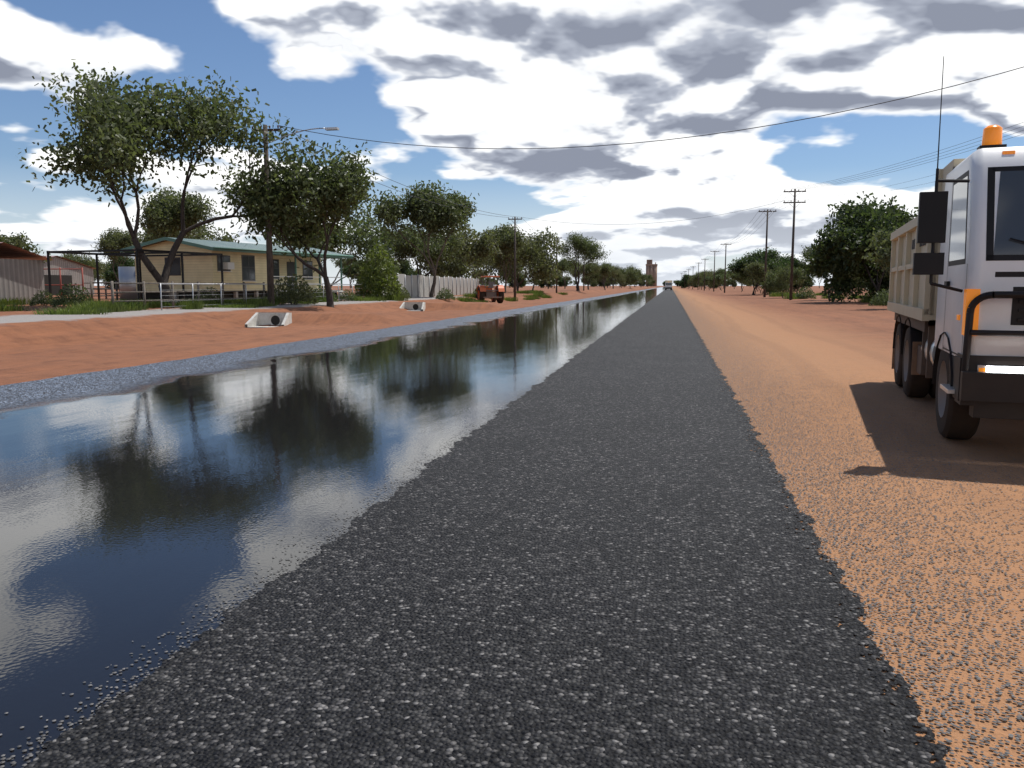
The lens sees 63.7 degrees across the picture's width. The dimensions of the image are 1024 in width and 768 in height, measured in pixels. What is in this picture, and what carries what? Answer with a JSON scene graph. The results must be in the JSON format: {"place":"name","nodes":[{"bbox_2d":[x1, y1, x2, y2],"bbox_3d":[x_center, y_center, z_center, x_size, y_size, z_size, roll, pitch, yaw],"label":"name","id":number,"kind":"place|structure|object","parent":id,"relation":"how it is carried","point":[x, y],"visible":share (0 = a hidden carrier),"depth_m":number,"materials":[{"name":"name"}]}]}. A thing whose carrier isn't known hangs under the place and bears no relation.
{"place":"outdoors","nodes":[
{"label":"outdoors","id":0,"kind":"place"},
{"bbox_2d":[0,286,1023,767],"bbox_3d":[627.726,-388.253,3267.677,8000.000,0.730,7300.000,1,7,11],"label":"ground","id":1,"kind":"structure","parent":0,"point":[852,340],"depth_m":9.18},
{"bbox_2d":[0,302,30,310],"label":"grass tuft","id":2,"kind":"object","parent":1,"relation":"on","point":[10,307],"visible":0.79,"depth_m":35.31,"materials":[{"name":"green plant"}]},
{"bbox_2d":[0,297,31,304],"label":"grass tuft","id":3,"kind":"object","parent":1,"relation":"on","point":[16,300],"visible":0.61,"depth_m":45.66,"materials":[{"name":"green plant"}]},
{"bbox_2d":[0,230,51,262],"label":"mulga tree","id":4,"kind":"object","parent":1,"relation":"on","point":[18,241],"visible":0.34,"depth_m":54.77,"materials":[{"name":"green plant"}]},
{"bbox_2d":[28,289,56,305],"bbox_3d":[-25.086,-4.606,44.258,1.533,0.957,1.473,-1,7,-6],"label":"round bush","id":5,"kind":"object","parent":1,"relation":"on","point":[35,300],"visible":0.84,"depth_m":44.02,"materials":[{"name":"green plant"}]},
{"bbox_2d":[43,256,95,294],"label":"shed","id":6,"kind":"structure","parent":1,"relation":"on","point":[72,276],"depth_m":91.72,"materials":[{"name":"grey metal"}]},
{"bbox_2d":[31,306,111,314],"bbox_3d":[-17.099,-2.846,31.961,3.052,0.361,2.970,0,7,-3],"label":"grass tuft","id":7,"kind":"object","parent":1,"relation":"on","point":[68,311],"visible":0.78,"depth_m":31.30,"materials":[{"name":"green plant"}]},
{"bbox_2d":[51,282,93,306],"bbox_3d":[-22.441,-4.524,42.188,2.062,1.340,2.146,-1,7,-9],"label":"round bush","id":8,"kind":"object","parent":1,"relation":"on","point":[62,299],"visible":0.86,"depth_m":41.90,"materials":[{"name":"green plant"}]},
{"bbox_2d":[61,249,109,281],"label":"gum tree","id":9,"kind":"object","parent":1,"relation":"on","point":[91,262],"visible":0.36,"depth_m":179.67,"materials":[{"name":"green plant"}]},
{"bbox_2d":[70,306,104,313],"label":"grass tuft","id":10,"kind":"object","parent":1,"relation":"on","point":[87,309],"visible":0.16,"depth_m":32.63,"materials":[{"name":"green plant"}]},
{"bbox_2d":[64,301,126,311],"bbox_3d":[-17.330,-3.220,34.391,2.528,0.525,2.460,4,8,30],"label":"grass tuft","id":11,"kind":"object","parent":1,"relation":"on","point":[100,305],"visible":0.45,"depth_m":34.17,"materials":[{"name":"green plant"}]},
{"bbox_2d":[93,261,110,281],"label":"gum tree","id":12,"kind":"object","parent":1,"relation":"on","point":[105,263],"visible":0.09,"depth_m":256.01,"materials":[{"name":"green plant"}]},
{"bbox_2d":[80,297,129,304],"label":"grass tuft","id":13,"kind":"object","parent":1,"relation":"on","point":[103,301],"visible":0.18,"depth_m":37.48,"materials":[{"name":"green plant"}]},
{"bbox_2d":[97,300,126,311],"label":"grass tuft","id":14,"kind":"object","parent":1,"relation":"on","point":[112,305],"visible":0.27,"depth_m":34.62,"materials":[{"name":"green plant"}]},
{"bbox_2d":[91,227,142,286],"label":"tall gum tree","id":15,"kind":"object","parent":1,"relation":"on","point":[116,240],"visible":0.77,"depth_m":119.97,"materials":[{"name":"green plant"}]},
{"bbox_2d":[101,256,134,287],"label":"dense round tree","id":16,"kind":"object","parent":1,"relation":"on","point":[109,275],"visible":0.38,"depth_m":226.55,"materials":[{"name":"green plant"}]},
{"bbox_2d":[94,299,150,309],"bbox_3d":[-17.628,-3.573,37.321,2.647,0.528,2.575,0,7,4],"label":"grass tuft","id":17,"kind":"object","parent":1,"relation":"on","point":[140,306],"visible":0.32,"depth_m":37.05,"materials":[{"name":"green plant"}]},
{"bbox_2d":[108,304,139,310],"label":"grass tuft","id":18,"kind":"object","parent":1,"relation":"on","point":[131,309],"visible":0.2,"depth_m":35.92,"materials":[{"name":"green plant"}]},
{"bbox_2d":[118,298,168,307],"bbox_3d":[-18.577,-4.049,41.267,2.998,0.530,2.917,1,7,5],"label":"grass tuft","id":19,"kind":"object","parent":1,"relation":"on","point":[154,304],"visible":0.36,"depth_m":40.94,"materials":[{"name":"green plant"}]},
{"bbox_2d":[0,237,353,303],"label":"house","id":20,"kind":"structure","parent":1,"relation":"on","point":[195,261],"depth_m":50.48,"materials":[{"name":"beige"}]},
{"bbox_2d":[130,185,225,239],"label":"tall gum tree","id":21,"kind":"object","parent":1,"relation":"on","point":[162,213],"visible":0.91,"depth_m":65.61,"materials":[{"name":"green plant"}]},
{"bbox_2d":[15,59,344,303],"bbox_3d":[-16.420,-10.338,43.339,16.411,12.974,12.424,-4,8,-29],"label":"gum tree","id":22,"kind":"object","parent":1,"relation":"on","point":[115,133],"visible":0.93,"depth_m":41.37,"materials":[{"name":"green plant"}]},
{"bbox_2d":[132,222,239,244],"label":"gum tree","id":23,"kind":"object","parent":1,"relation":"on","point":[206,233],"visible":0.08,"depth_m":82.89,"materials":[{"name":"green plant"}]},
{"bbox_2d":[179,298,203,309],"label":"grass tuft","id":24,"kind":"object","parent":1,"relation":"on","point":[188,305],"visible":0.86,"depth_m":39.20,"materials":[{"name":"green plant"}]},
{"bbox_2d":[167,302,219,307],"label":"grass tuft","id":25,"kind":"object","parent":1,"relation":"on","point":[205,306],"visible":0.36,"depth_m":41.42,"materials":[{"name":"green plant"}]},
{"bbox_2d":[44,267,365,309],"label":"fences","id":26,"kind":"object","parent":1,"relation":"on","point":[172,291],"visible":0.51,"depth_m":43.13,"materials":[{"name":"silver metal"}]},
{"bbox_2d":[178,299,235,306],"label":"grass tuft","id":27,"kind":"object","parent":1,"relation":"on","point":[216,302],"visible":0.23,"depth_m":43.10,"materials":[{"name":"green plant"}]},
{"bbox_2d":[194,287,220,302],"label":"round bush","id":28,"kind":"object","parent":1,"relation":"on","point":[202,296],"visible":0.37,"depth_m":44.43,"materials":[{"name":"green plant"}]},
{"bbox_2d":[215,303,260,307],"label":"grass tuft","id":29,"kind":"object","parent":1,"relation":"on","point":[243,305],"visible":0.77,"depth_m":41.14,"materials":[{"name":"green plant"}]},
{"bbox_2d":[236,298,272,306],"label":"grass tuft","id":30,"kind":"object","parent":1,"relation":"on","point":[257,301],"visible":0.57,"depth_m":43.76,"materials":[{"name":"green plant"}]},
{"bbox_2d":[237,295,285,304],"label":"grass tuft","id":31,"kind":"object","parent":1,"relation":"on","point":[276,299],"visible":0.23,"depth_m":46.78,"materials":[{"name":"green plant"}]},
{"bbox_2d":[245,312,291,327],"bbox_3d":[-10.058,-2.645,34.257,1.740,0.620,1.000,1,7,11],"label":"culvert headwall","id":32,"kind":"object","parent":1,"relation":"on","point":[256,319],"visible":0.84,"depth_m":34.46,"materials":[{"name":"concrete"}]},
{"bbox_2d":[274,273,318,304],"bbox_3d":[-12.814,-5.533,48.290,2.945,1.915,3.066,1,7,11],"label":"round bush","id":33,"kind":"object","parent":1,"relation":"on","point":[291,295],"visible":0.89,"depth_m":47.83,"materials":[{"name":"green plant"}]},
{"bbox_2d":[212,139,382,307],"bbox_3d":[-11.795,-8.918,47.091,9.755,9.546,10.050,1,7,11],"label":"leaning gum tree","id":34,"kind":"object","parent":1,"relation":"on","point":[337,189],"visible":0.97,"depth_m":44.47,"materials":[{"name":"green plant"}]},
{"bbox_2d":[311,285,338,301],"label":"round bush","id":35,"kind":"object","parent":1,"relation":"on","point":[321,294],"visible":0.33,"depth_m":55.34,"materials":[{"name":"green plant"}]},
{"bbox_2d":[316,295,334,301],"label":"grass tuft","id":36,"kind":"object","parent":1,"relation":"on","point":[322,300],"visible":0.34,"depth_m":54.55,"materials":[{"name":"green plant"}]},
{"bbox_2d":[0,287,664,767],"bbox_3d":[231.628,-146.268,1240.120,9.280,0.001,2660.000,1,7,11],"label":"wet road surface","id":37,"kind":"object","parent":1,"relation":"on","point":[142,507],"visible":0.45,"depth_m":7.29,"materials":[{"name":"liquid"}]},
{"bbox_2d":[272,210,401,286],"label":"gum tree","id":38,"kind":"object","parent":1,"relation":"on","point":[357,240],"visible":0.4,"depth_m":87.01,"materials":[{"name":"green plant"}]},
{"bbox_2d":[334,258,360,287],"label":"tall gum tree","id":39,"kind":"object","parent":1,"relation":"on","point":[337,262],"visible":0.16,"depth_m":314.49,"materials":[{"name":"green plant"}]},
{"bbox_2d":[339,289,356,300],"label":"round bush","id":40,"kind":"object","parent":1,"relation":"on","point":[344,296],"visible":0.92,"depth_m":58.68,"materials":[{"name":"green plant"}]},
{"bbox_2d":[342,262,372,288],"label":"dense round tree","id":41,"kind":"object","parent":1,"relation":"on","point":[345,269],"visible":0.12,"depth_m":204.60,"materials":[{"name":"green plant"}]},
{"bbox_2d":[348,296,387,301],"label":"grass tuft","id":42,"kind":"object","parent":1,"relation":"on","point":[362,298],"visible":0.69,"depth_m":58.76,"materials":[{"name":"green plant"}]},
{"bbox_2d":[354,240,402,297],"bbox_3d":[-10.209,-8.572,62.443,3.809,4.554,3.770,1,7,11],"label":"tall bush","id":43,"kind":"object","parent":1,"relation":"on","point":[376,285],"visible":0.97,"depth_m":61.83,"materials":[{"name":"green plant"}]},
{"bbox_2d":[362,226,414,270],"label":"tree","id":44,"kind":"object","parent":1,"relation":"on","point":[401,257],"visible":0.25,"depth_m":99.34,"materials":[{"name":"green plant"}]},
{"bbox_2d":[380,293,408,300],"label":"grass tuft","id":45,"kind":"object","parent":1,"relation":"on","point":[398,298],"visible":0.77,"depth_m":61.87,"materials":[{"name":"green plant"}]},
{"bbox_2d":[400,283,410,298],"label":"round bush","id":46,"kind":"object","parent":1,"relation":"on","point":[407,293],"visible":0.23,"depth_m":68.91,"materials":[{"name":"green plant"}]},
{"bbox_2d":[394,259,417,275],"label":"dense round tree","id":47,"kind":"object","parent":1,"relation":"on","point":[404,270],"visible":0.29,"depth_m":227.96,"materials":[{"name":"green plant"}]},
{"bbox_2d":[399,302,424,310],"bbox_3d":[-6.742,-5.244,56.051,1.740,0.620,1.000,1,7,11],"label":"culvert headwall","id":48,"kind":"object","parent":1,"relation":"on","point":[414,306],"visible":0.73,"depth_m":56.26,"materials":[{"name":"concrete"}]},
{"bbox_2d":[365,180,479,296],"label":"tall gum tree","id":49,"kind":"object","parent":1,"relation":"on","point":[432,218],"visible":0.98,"depth_m":75.25,"materials":[{"name":"green plant"}]},
{"bbox_2d":[390,219,466,275],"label":"leaning gum tree","id":50,"kind":"object","parent":1,"relation":"on","point":[434,248],"visible":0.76,"depth_m":96.10,"materials":[{"name":"green plant"}]},
{"bbox_2d":[381,273,478,297],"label":"boundary fence","id":51,"kind":"object","parent":1,"relation":"on","point":[417,285],"visible":0.59,"depth_m":85.18,"materials":[{"name":"silver metal"}]},
{"bbox_2d":[435,287,455,299],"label":"round bush","id":52,"kind":"object","parent":1,"relation":"on","point":[447,295],"visible":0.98,"depth_m":70.60,"materials":[{"name":"green plant"}]},
{"bbox_2d":[410,220,501,278],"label":"gum tree","id":53,"kind":"object","parent":1,"relation":"on","point":[478,248],"visible":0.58,"depth_m":112.26,"materials":[{"name":"green plant"}]},
{"bbox_2d":[455,295,475,301],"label":"grass tuft","id":54,"kind":"object","parent":1,"relation":"on","point":[464,299],"visible":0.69,"depth_m":74.61,"materials":[{"name":"green plant"}]},
{"bbox_2d":[463,292,476,297],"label":"grass tuft","id":55,"kind":"object","parent":1,"relation":"on","point":[468,295],"visible":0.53,"depth_m":82.12,"materials":[{"name":"green plant"}]},
{"bbox_2d":[470,270,483,278],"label":"tall gum tree","id":56,"kind":"object","parent":1,"relation":"on","point":[476,273],"visible":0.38,"depth_m":442.13,"materials":[{"name":"green plant"}]},
{"bbox_2d":[443,249,524,283],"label":"gum tree","id":57,"kind":"object","parent":1,"relation":"on","point":[501,278],"visible":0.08,"depth_m":168.24,"materials":[{"name":"green plant"}]},
{"bbox_2d":[475,276,504,302],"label":"tractor","id":58,"kind":"object","parent":1,"relation":"on","point":[483,292],"visible":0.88,"depth_m":79.94,"materials":[{"name":"orange metal"}]},
{"bbox_2d":[472,222,533,292],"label":"tall gum tree","id":59,"kind":"object","parent":1,"relation":"on","point":[504,233],"visible":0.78,"depth_m":120.53,"materials":[{"name":"green plant"}]},
{"bbox_2d":[504,296,518,300],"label":"grass tuft","id":60,"kind":"object","parent":1,"relation":"on","point":[510,298],"visible":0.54,"depth_m":90.38,"materials":[{"name":"green plant"}]},
{"bbox_2d":[0,287,1023,767],"bbox_3d":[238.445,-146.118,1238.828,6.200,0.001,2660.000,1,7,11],"label":"road gravel","id":61,"kind":"structure","parent":1,"relation":"on","point":[598,553],"depth_m":3.93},
{"bbox_2d":[665,280,672,289],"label":"vehicle","id":62,"kind":"object","parent":61,"relation":"on","point":[668,284],"visible":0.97,"depth_m":291.85,"materials":[{"name":"white metal"}]},
{"bbox_2d":[490,255,535,291],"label":"tree","id":63,"kind":"object","parent":1,"relation":"on","point":[513,273],"visible":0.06,"depth_m":148.71,"materials":[{"name":"green plant"}]},
{"bbox_2d":[504,274,527,287],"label":"dense round tree","id":64,"kind":"object","parent":1,"relation":"on","point":[522,284],"visible":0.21,"depth_m":411.40,"materials":[{"name":"green plant"}]},
{"bbox_2d":[475,226,563,291],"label":"gum tree","id":65,"kind":"object","parent":1,"relation":"on","point":[543,265],"visible":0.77,"depth_m":128.51,"materials":[{"name":"green plant"}]},
{"bbox_2d":[251,125,805,305],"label":"utility poles","id":66,"kind":"object","parent":1,"relation":"on","point":[270,275],"visible":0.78,"depth_m":84.42,"materials":[{"name":"brown"}]},
{"bbox_2d":[268,67,1022,273],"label":"power lines","id":67,"kind":"object","parent":66,"relation":"on","point":[688,137],"visible":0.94,"depth_m":43.51,"materials":[{"name":"grey metal"}]},
{"bbox_2d":[519,242,544,289],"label":"tall gum tree","id":68,"kind":"object","parent":1,"relation":"on","point":[529,260],"visible":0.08,"depth_m":132.75,"materials":[{"name":"green plant"}]},
{"bbox_2d":[537,276,562,287],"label":"dense round tree","id":69,"kind":"object","parent":1,"relation":"on","point":[559,278],"visible":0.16,"depth_m":370.77,"materials":[{"name":"green plant"}]},
{"bbox_2d":[557,279,568,286],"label":"dense round tree","id":70,"kind":"object","parent":1,"relation":"on","point":[561,281],"visible":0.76,"depth_m":695.46,"materials":[{"name":"green plant"}]},
{"bbox_2d":[554,258,578,288],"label":"tall gum tree","id":71,"kind":"object","parent":1,"relation":"on","point":[561,263],"visible":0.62,"depth_m":286.04,"materials":[{"name":"green plant"}]},
{"bbox_2d":[557,230,611,290],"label":"tree","id":72,"kind":"object","parent":1,"relation":"on","point":[585,248],"visible":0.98,"depth_m":175.22,"materials":[{"name":"green plant"}]},
{"bbox_2d":[571,260,601,289],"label":"leaning gum tree","id":73,"kind":"object","parent":1,"relation":"on","point":[589,270],"visible":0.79,"depth_m":224.12,"materials":[{"name":"green plant"}]},
{"bbox_2d":[581,275,593,284],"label":"leaning gum tree","id":74,"kind":"object","parent":1,"relation":"on","point":[585,280],"visible":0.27,"depth_m":448.29,"materials":[{"name":"green plant"}]},
{"bbox_2d":[591,265,612,282],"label":"leaning gum tree","id":75,"kind":"object","parent":1,"relation":"on","point":[594,276],"visible":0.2,"depth_m":363.65,"materials":[{"name":"green plant"}]},
{"bbox_2d":[598,262,614,289],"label":"tall gum tree","id":76,"kind":"object","parent":1,"relation":"on","point":[606,269],"visible":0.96,"depth_m":243.65,"materials":[{"name":"green plant"}]},
{"bbox_2d":[600,266,625,288],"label":"tree","id":77,"kind":"object","parent":1,"relation":"on","point":[615,273],"visible":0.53,"depth_m":300.37,"materials":[{"name":"green plant"}]},
{"bbox_2d":[606,265,641,287],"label":"gum tree","id":78,"kind":"object","parent":1,"relation":"on","point":[634,278],"visible":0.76,"depth_m":385.14,"materials":[{"name":"green plant"}]},
{"bbox_2d":[615,266,643,287],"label":"gum tree","id":79,"kind":"object","parent":1,"relation":"on","point":[640,273],"visible":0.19,"depth_m":395.18,"materials":[{"name":"green plant"}]},
{"bbox_2d":[639,273,650,285],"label":"tree","id":80,"kind":"object","parent":1,"relation":"on","point":[643,277],"visible":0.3,"depth_m":559.62,"materials":[{"name":"green plant"}]},
{"bbox_2d":[643,274,653,286],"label":"tree","id":81,"kind":"object","parent":1,"relation":"on","point":[649,276],"visible":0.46,"depth_m":703.60,"materials":[{"name":"green plant"}]},
{"bbox_2d":[646,260,657,285],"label":"silo","id":82,"kind":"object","parent":1,"relation":"on","point":[651,268],"depth_m":1170.78,"materials":[{"name":"concrete"}]},
{"bbox_2d":[678,274,692,287],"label":"dense round tree","id":83,"kind":"object","parent":1,"relation":"on","point":[684,280],"visible":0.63,"depth_m":495.00,"materials":[{"name":"green plant"}]},
{"bbox_2d":[687,269,717,289],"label":"gum tree","id":84,"kind":"object","parent":1,"relation":"on","point":[710,274],"visible":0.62,"depth_m":303.69,"materials":[{"name":"green plant"}]},
{"bbox_2d":[700,276,716,286],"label":"mulga tree","id":85,"kind":"object","parent":1,"relation":"on","point":[707,278],"visible":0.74,"depth_m":254.55,"materials":[{"name":"green plant"}]},
{"bbox_2d":[711,273,729,290],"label":"mulga tree","id":86,"kind":"object","parent":1,"relation":"on","point":[719,278],"visible":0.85,"depth_m":228.70,"materials":[{"name":"green plant"}]},
{"bbox_2d":[715,268,726,289],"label":"tall gum tree","id":87,"kind":"object","parent":1,"relation":"on","point":[721,271],"visible":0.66,"depth_m":284.40,"materials":[{"name":"green plant"}]},
{"bbox_2d":[728,271,751,291],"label":"mulga tree","id":88,"kind":"object","parent":1,"relation":"on","point":[740,279],"visible":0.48,"depth_m":187.46,"materials":[{"name":"green plant"}]},
{"bbox_2d":[729,279,756,285],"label":"gum tree","id":89,"kind":"object","parent":1,"relation":"on","point":[730,281],"visible":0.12,"depth_m":474.54,"materials":[{"name":"green plant"}]},
{"bbox_2d":[726,246,787,294],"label":"dense round tree","id":90,"kind":"object","parent":1,"relation":"on","point":[773,260],"visible":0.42,"depth_m":131.42,"materials":[{"name":"green plant"}]},
{"bbox_2d":[741,260,773,294],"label":"mulga tree","id":91,"kind":"object","parent":1,"relation":"on","point":[756,268],"visible":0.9,"depth_m":126.34,"materials":[{"name":"green plant"}]},
{"bbox_2d":[769,293,786,296],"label":"grass tuft","id":92,"kind":"object","parent":1,"relation":"on","point":[775,295],"visible":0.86,"depth_m":109.79,"materials":[{"name":"green plant"}]},
{"bbox_2d":[759,263,805,297],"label":"gum tree","id":93,"kind":"object","parent":1,"relation":"on","point":[775,279],"visible":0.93,"depth_m":97.47,"materials":[{"name":"green plant"}]},
{"bbox_2d":[783,293,806,298],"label":"grass tuft","id":94,"kind":"object","parent":1,"relation":"on","point":[787,296],"visible":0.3,"depth_m":91.32,"materials":[{"name":"green plant"}]},
{"bbox_2d":[779,252,814,291],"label":"dense round tree","id":95,"kind":"object","parent":1,"relation":"on","point":[786,259],"visible":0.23,"depth_m":191.95,"materials":[{"name":"green plant"}]},
{"bbox_2d":[793,274,807,289],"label":"mulga tree","id":96,"kind":"object","parent":1,"relation":"on","point":[802,282],"visible":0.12,"depth_m":144.28,"materials":[{"name":"green plant"}]},
{"bbox_2d":[795,286,816,298],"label":"round bush","id":97,"kind":"object","parent":1,"relation":"on","point":[810,294],"visible":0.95,"depth_m":89.68,"materials":[{"name":"green plant"}]},
{"bbox_2d":[799,245,833,299],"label":"tall gum tree","id":98,"kind":"object","parent":1,"relation":"on","point":[805,250],"depth_m":81.13,"materials":[{"name":"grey plant"}]},
{"bbox_2d":[798,191,917,301],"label":"dense round tree","id":99,"kind":"object","parent":1,"relation":"on","point":[840,252],"visible":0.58,"depth_m":69.92,"materials":[{"name":"green plant"}]},
{"bbox_2d":[860,298,872,302],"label":"grass tuft","id":100,"kind":"object","parent":1,"relation":"on","point":[866,300],"visible":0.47,"depth_m":70.40,"materials":[{"name":"green plant"}]},
{"bbox_2d":[868,289,888,305],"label":"round bush","id":101,"kind":"object","parent":1,"relation":"on","point":[877,301],"visible":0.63,"depth_m":58.69,"materials":[{"name":"green plant"}]},
{"bbox_2d":[861,224,896,277],"bbox_3d":[25.197,-7.201,51.384,7.192,5.527,5.256,1,7,11],"label":"mulga tree","id":102,"kind":"object","parent":1,"relation":"on","point":[884,243],"visible":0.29,"depth_m":50.73,"materials":[{"name":"green plant"}]},
{"bbox_2d":[887,56,1023,439],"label":"tipper truck","id":103,"kind":"object","parent":1,"relation":"on","point":[955,303],"visible":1,"depth_m":7.54,"materials":[{"name":"white metal"}]},
{"bbox_2d":[0,0,1023,285],"label":"sky","id":104,"kind":"structure","parent":0,"point":[552,75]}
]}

